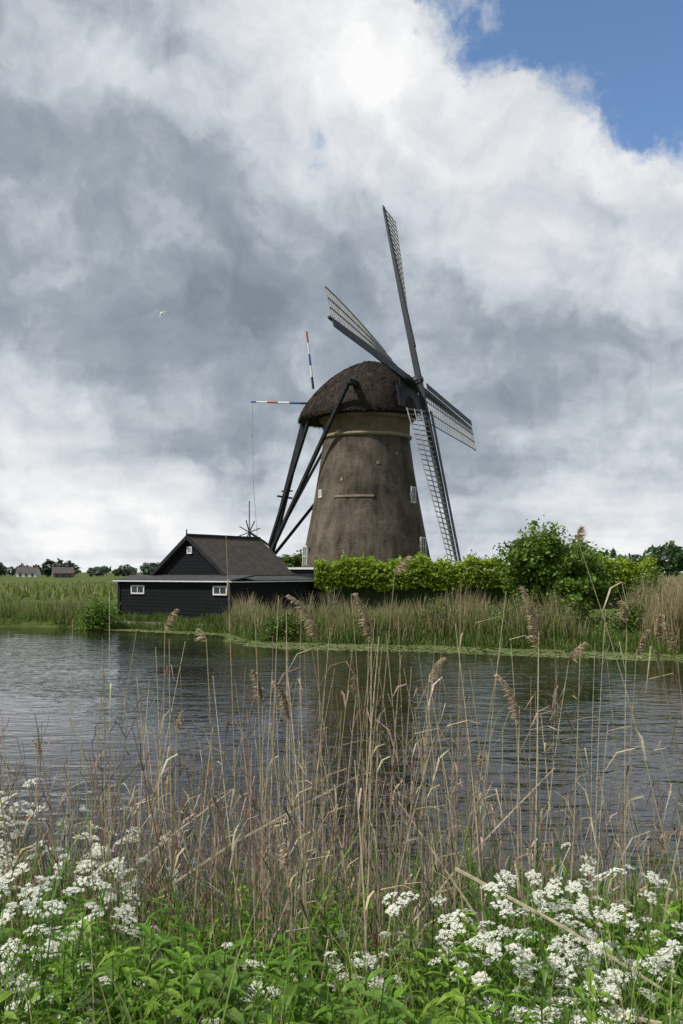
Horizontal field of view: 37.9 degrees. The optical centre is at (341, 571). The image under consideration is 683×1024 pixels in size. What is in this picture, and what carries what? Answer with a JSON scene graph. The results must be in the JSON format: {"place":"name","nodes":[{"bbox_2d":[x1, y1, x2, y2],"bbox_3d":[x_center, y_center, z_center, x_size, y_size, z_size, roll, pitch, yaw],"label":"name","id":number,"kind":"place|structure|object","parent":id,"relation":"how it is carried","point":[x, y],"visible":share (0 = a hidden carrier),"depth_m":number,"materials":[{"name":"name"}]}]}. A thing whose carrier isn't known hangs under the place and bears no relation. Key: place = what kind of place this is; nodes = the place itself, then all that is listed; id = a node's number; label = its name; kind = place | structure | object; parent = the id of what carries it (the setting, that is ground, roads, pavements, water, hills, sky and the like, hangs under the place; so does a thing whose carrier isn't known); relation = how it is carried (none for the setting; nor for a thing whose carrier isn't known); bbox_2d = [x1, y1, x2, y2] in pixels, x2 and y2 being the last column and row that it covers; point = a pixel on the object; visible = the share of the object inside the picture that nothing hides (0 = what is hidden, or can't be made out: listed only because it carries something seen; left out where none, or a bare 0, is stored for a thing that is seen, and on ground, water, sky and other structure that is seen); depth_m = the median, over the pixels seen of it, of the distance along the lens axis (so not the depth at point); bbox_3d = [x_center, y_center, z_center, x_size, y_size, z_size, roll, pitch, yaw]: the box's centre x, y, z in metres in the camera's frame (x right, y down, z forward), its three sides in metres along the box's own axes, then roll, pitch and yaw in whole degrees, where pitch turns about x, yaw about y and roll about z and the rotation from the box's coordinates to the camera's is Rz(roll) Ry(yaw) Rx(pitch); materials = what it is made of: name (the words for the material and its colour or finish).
{"place":"outdoors","nodes":[
{"label":"outdoors","id":0,"kind":"place"},
{"bbox_2d":[0,627,682,942],"bbox_3d":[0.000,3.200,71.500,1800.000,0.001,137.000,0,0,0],"label":"canal water","id":1,"kind":"structure","parent":0,"point":[35,670],"depth_m":20.23,"materials":[{"name":"black liquid"}]},
{"bbox_2d":[0,591,100,626],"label":"reed bed","id":2,"kind":"object","parent":1,"relation":"in","point":[57,611],"visible":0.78,"depth_m":58.97,"materials":[{"name":"green plant"}]},
{"bbox_2d":[221,586,415,644],"bbox_3d":[-2.556,1.933,48.555,15.407,2.908,5.892,0,0,43],"label":"reed bed","id":3,"kind":"object","parent":1,"relation":"in","point":[330,616],"visible":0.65,"depth_m":46.08,"materials":[{"name":"green plant"}]},
{"bbox_2d":[74,627,682,662],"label":"lily pads","id":4,"kind":"object","parent":1,"relation":"on","point":[533,653],"visible":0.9,"depth_m":40.76,"materials":[{"name":"green plant"}]},
{"bbox_2d":[373,583,590,644],"bbox_3d":[5.866,1.786,44.562,11.485,2.869,5.007,0,0,27],"label":"reed bed","id":5,"kind":"object","parent":1,"relation":"in","point":[471,614],"visible":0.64,"depth_m":42.85,"materials":[{"name":"green plant"}]},
{"bbox_2d":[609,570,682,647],"bbox_3d":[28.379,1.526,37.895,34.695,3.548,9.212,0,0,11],"label":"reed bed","id":6,"kind":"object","parent":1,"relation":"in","point":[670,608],"visible":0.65,"depth_m":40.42,"materials":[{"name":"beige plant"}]},
{"bbox_2d":[0,572,682,653],"bbox_3d":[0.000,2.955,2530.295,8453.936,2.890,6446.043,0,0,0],"label":"ground","id":7,"kind":"structure","parent":0,"point":[110,577],"depth_m":76.51,"materials":[{"name":"green plant"}]},
{"bbox_2d":[16,569,40,576],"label":"walls","id":8,"kind":"structure","parent":7,"relation":"on","point":[38,574],"depth_m":451.10,"materials":[{"name":"white paint"}]},
{"bbox_2d":[15,567,41,572],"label":"roof","id":9,"kind":"structure","parent":8,"relation":"on","point":[27,570],"depth_m":452.93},
{"bbox_2d":[0,579,117,602],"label":"meadow grass","id":10,"kind":"structure","parent":7,"relation":"on","point":[64,589],"depth_m":99.64,"materials":[{"name":"green plant"}]},
{"bbox_2d":[52,573,73,577],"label":"walls","id":11,"kind":"structure","parent":7,"relation":"on","point":[60,575],"depth_m":396.50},
{"bbox_2d":[51,567,74,572],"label":"roof","id":12,"kind":"structure","parent":11,"relation":"on","point":[62,569],"depth_m":398.11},
{"bbox_2d":[68,590,122,629],"bbox_3d":[-13.416,2.103,55.138,2.900,2.183,2.747,0,0,-37],"label":"willow bush","id":13,"kind":"object","parent":7,"relation":"on","point":[95,618],"visible":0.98,"depth_m":54.82,"materials":[{"name":"green plant"}]},
{"bbox_2d":[111,621,223,629],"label":"stone quay","id":14,"kind":"structure","parent":7,"relation":"on","point":[149,623],"depth_m":55.23,"materials":[{"name":"concrete"}]},
{"bbox_2d":[113,529,322,619],"bbox_3d":[-6.559,0.250,59.682,8.780,5.400,11.005,0,0,33],"label":"black wooden boathouse","id":15,"kind":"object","parent":7,"relation":"on","point":[186,576],"visible":0.88,"depth_m":56.72,"materials":[{"name":"wood"}]},
{"bbox_2d":[132,548,225,593],"bbox_3d":[-8.579,-0.105,55.824,6.975,2.630,1.830,0,0,33],"label":"window glass","id":16,"kind":"structure","parent":15,"relation":"in","point":[134,589],"depth_m":53.62,"materials":[{"name":"grey glass"}]},
{"bbox_2d":[0,558,441,576],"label":"distant tree line","id":17,"kind":"object","parent":7,"relation":"on","point":[126,570],"visible":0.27,"depth_m":497.18,"materials":[{"name":"green plant"}]},
{"bbox_2d":[257,608,305,639],"bbox_3d":[-2.648,2.358,45.601,2.204,1.472,2.225,0,0,-39],"label":"shoreline shrub","id":18,"kind":"object","parent":7,"relation":"on","point":[271,627],"visible":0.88,"depth_m":45.20,"materials":[{"name":"green plant"}]},
{"bbox_2d":[278,549,301,569],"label":"willow tree","id":19,"kind":"object","parent":7,"relation":"on","point":[292,561],"visible":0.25,"depth_m":86.77,"materials":[{"name":"green plant"}]},
{"bbox_2d":[0,680,682,1004],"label":"dead weed stalks","id":20,"kind":"object","parent":7,"relation":"on","point":[212,868],"visible":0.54,"depth_m":5.65,"materials":[{"name":"brown plant"}]},
{"bbox_2d":[0,526,682,1023],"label":"dry reeds","id":21,"kind":"object","parent":7,"relation":"on","point":[306,834],"visible":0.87,"depth_m":5.32,"materials":[{"name":"beige plant"}]},
{"bbox_2d":[0,850,682,1023],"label":"nettle patch","id":22,"kind":"object","parent":7,"relation":"on","point":[218,960],"visible":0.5,"depth_m":4.02,"materials":[{"name":"green plant"}]},
{"bbox_2d":[0,779,682,1023],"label":"cow parsley","id":23,"kind":"object","parent":7,"relation":"on","point":[581,906],"visible":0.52,"depth_m":4.06,"materials":[{"name":"white plant"}]},
{"bbox_2d":[0,842,682,1023],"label":"bank grass","id":24,"kind":"structure","parent":7,"relation":"on","point":[632,990],"depth_m":3.89,"materials":[{"name":"green plant"}]},
{"bbox_2d":[0,793,682,1023],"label":"young reed leaves","id":25,"kind":"object","parent":7,"relation":"on","point":[470,865],"visible":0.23,"depth_m":4.72,"materials":[{"name":"green plant"}]},
{"bbox_2d":[239,205,476,569],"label":"windmill","id":26,"kind":"object","parent":7,"relation":"on","point":[363,415],"visible":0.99,"depth_m":76.34,"materials":[{"name":"brick"}]},
{"bbox_2d":[302,486,426,565],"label":"window frames","id":27,"kind":"structure","parent":26,"relation":"in","point":[320,492],"depth_m":77.33,"materials":[{"name":"white paint"}]},
{"bbox_2d":[412,488,424,549],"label":"window panes","id":28,"kind":"structure","parent":26,"relation":"in","point":[412,488],"depth_m":77.37,"materials":[{"name":"grey glass"}]},
{"bbox_2d":[346,607,381,632],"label":"shoreline shrub","id":29,"kind":"object","parent":7,"relation":"on","point":[370,620],"visible":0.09,"depth_m":44.67,"materials":[{"name":"green plant"}]},
{"bbox_2d":[114,610,682,654],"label":"bank grass","id":30,"kind":"structure","parent":7,"relation":"on","point":[216,626],"depth_m":43.00,"materials":[{"name":"green plant"}]},
{"bbox_2d":[410,592,466,629],"bbox_3d":[4.511,1.996,44.340,2.990,2.209,1.883,0,0,0],"label":"shoreline shrub","id":31,"kind":"object","parent":7,"relation":"on","point":[437,610],"visible":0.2,"depth_m":44.08,"materials":[{"name":"green plant"}]},
{"bbox_2d":[313,549,658,611],"bbox_3d":[8.600,0.534,59.775,20.605,3.833,2.297,0,0,0],"label":"clipped hedge","id":32,"kind":"object","parent":7,"relation":"on","point":[371,581],"visible":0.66,"depth_m":59.32,"materials":[{"name":"green plant"}]},
{"bbox_2d":[478,584,536,631],"bbox_3d":[7.395,1.795,42.989,3.378,2.592,2.095,0,0,0],"label":"shoreline shrub","id":33,"kind":"object","parent":7,"relation":"on","point":[513,607],"visible":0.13,"depth_m":42.86,"materials":[{"name":"green plant"}]},
{"bbox_2d":[493,515,606,605],"bbox_3d":[10.053,-0.052,48.965,5.771,5.408,6.032,0,0,0],"label":"elder tree","id":34,"kind":"object","parent":7,"relation":"on","point":[532,558],"visible":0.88,"depth_m":47.45,"materials":[{"name":"green plant"}]},
{"bbox_2d":[525,570,601,613],"bbox_3d":[11.097,1.244,47.766,4.316,2.806,3.550,0,0,-37],"label":"elder tree","id":35,"kind":"object","parent":7,"relation":"on","point":[581,586],"visible":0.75,"depth_m":46.76,"materials":[{"name":"green plant"}]},
{"bbox_2d":[535,581,599,632],"bbox_3d":[9.486,1.731,42.568,3.180,2.739,2.129,0,0,0],"label":"shoreline shrub","id":36,"kind":"object","parent":7,"relation":"on","point":[570,608],"visible":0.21,"depth_m":42.45,"materials":[{"name":"green plant"}]},
{"bbox_2d":[562,539,622,616],"bbox_3d":[11.979,0.480,50.153,4.830,4.285,3.510,0,0,0],"label":"elder tree","id":37,"kind":"object","parent":7,"relation":"on","point":[602,593],"visible":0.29,"depth_m":49.57,"materials":[{"name":"green plant"}]},
{"bbox_2d":[587,588,654,636],"bbox_3d":[11.919,1.887,41.656,3.594,2.420,2.286,0,0,0],"label":"shoreline shrub","id":38,"kind":"object","parent":7,"relation":"on","point":[632,620],"visible":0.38,"depth_m":41.50,"materials":[{"name":"green plant"}]},
{"bbox_2d":[569,541,682,577],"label":"distant tree line","id":39,"kind":"object","parent":7,"relation":"on","point":[669,552],"visible":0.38,"depth_m":271.79,"materials":[{"name":"green plant"}]},
{"bbox_2d":[608,555,678,612],"bbox_3d":[15.457,1.015,50.052,4.130,4.156,2.118,0,0,0],"label":"shoreline shrub","id":40,"kind":"object","parent":7,"relation":"on","point":[650,581],"visible":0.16,"depth_m":50.00,"materials":[{"name":"green plant"}]},
{"bbox_2d":[632,574,682,606],"bbox_3d":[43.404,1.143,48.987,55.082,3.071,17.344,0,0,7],"label":"reed bed","id":41,"kind":"object","parent":7,"relation":"on","point":[669,587],"visible":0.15,"depth_m":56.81,"materials":[{"name":"green plant"}]},
{"bbox_2d":[0,0,682,571],"label":"sky","id":42,"kind":"structure","parent":0,"point":[217,166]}
]}

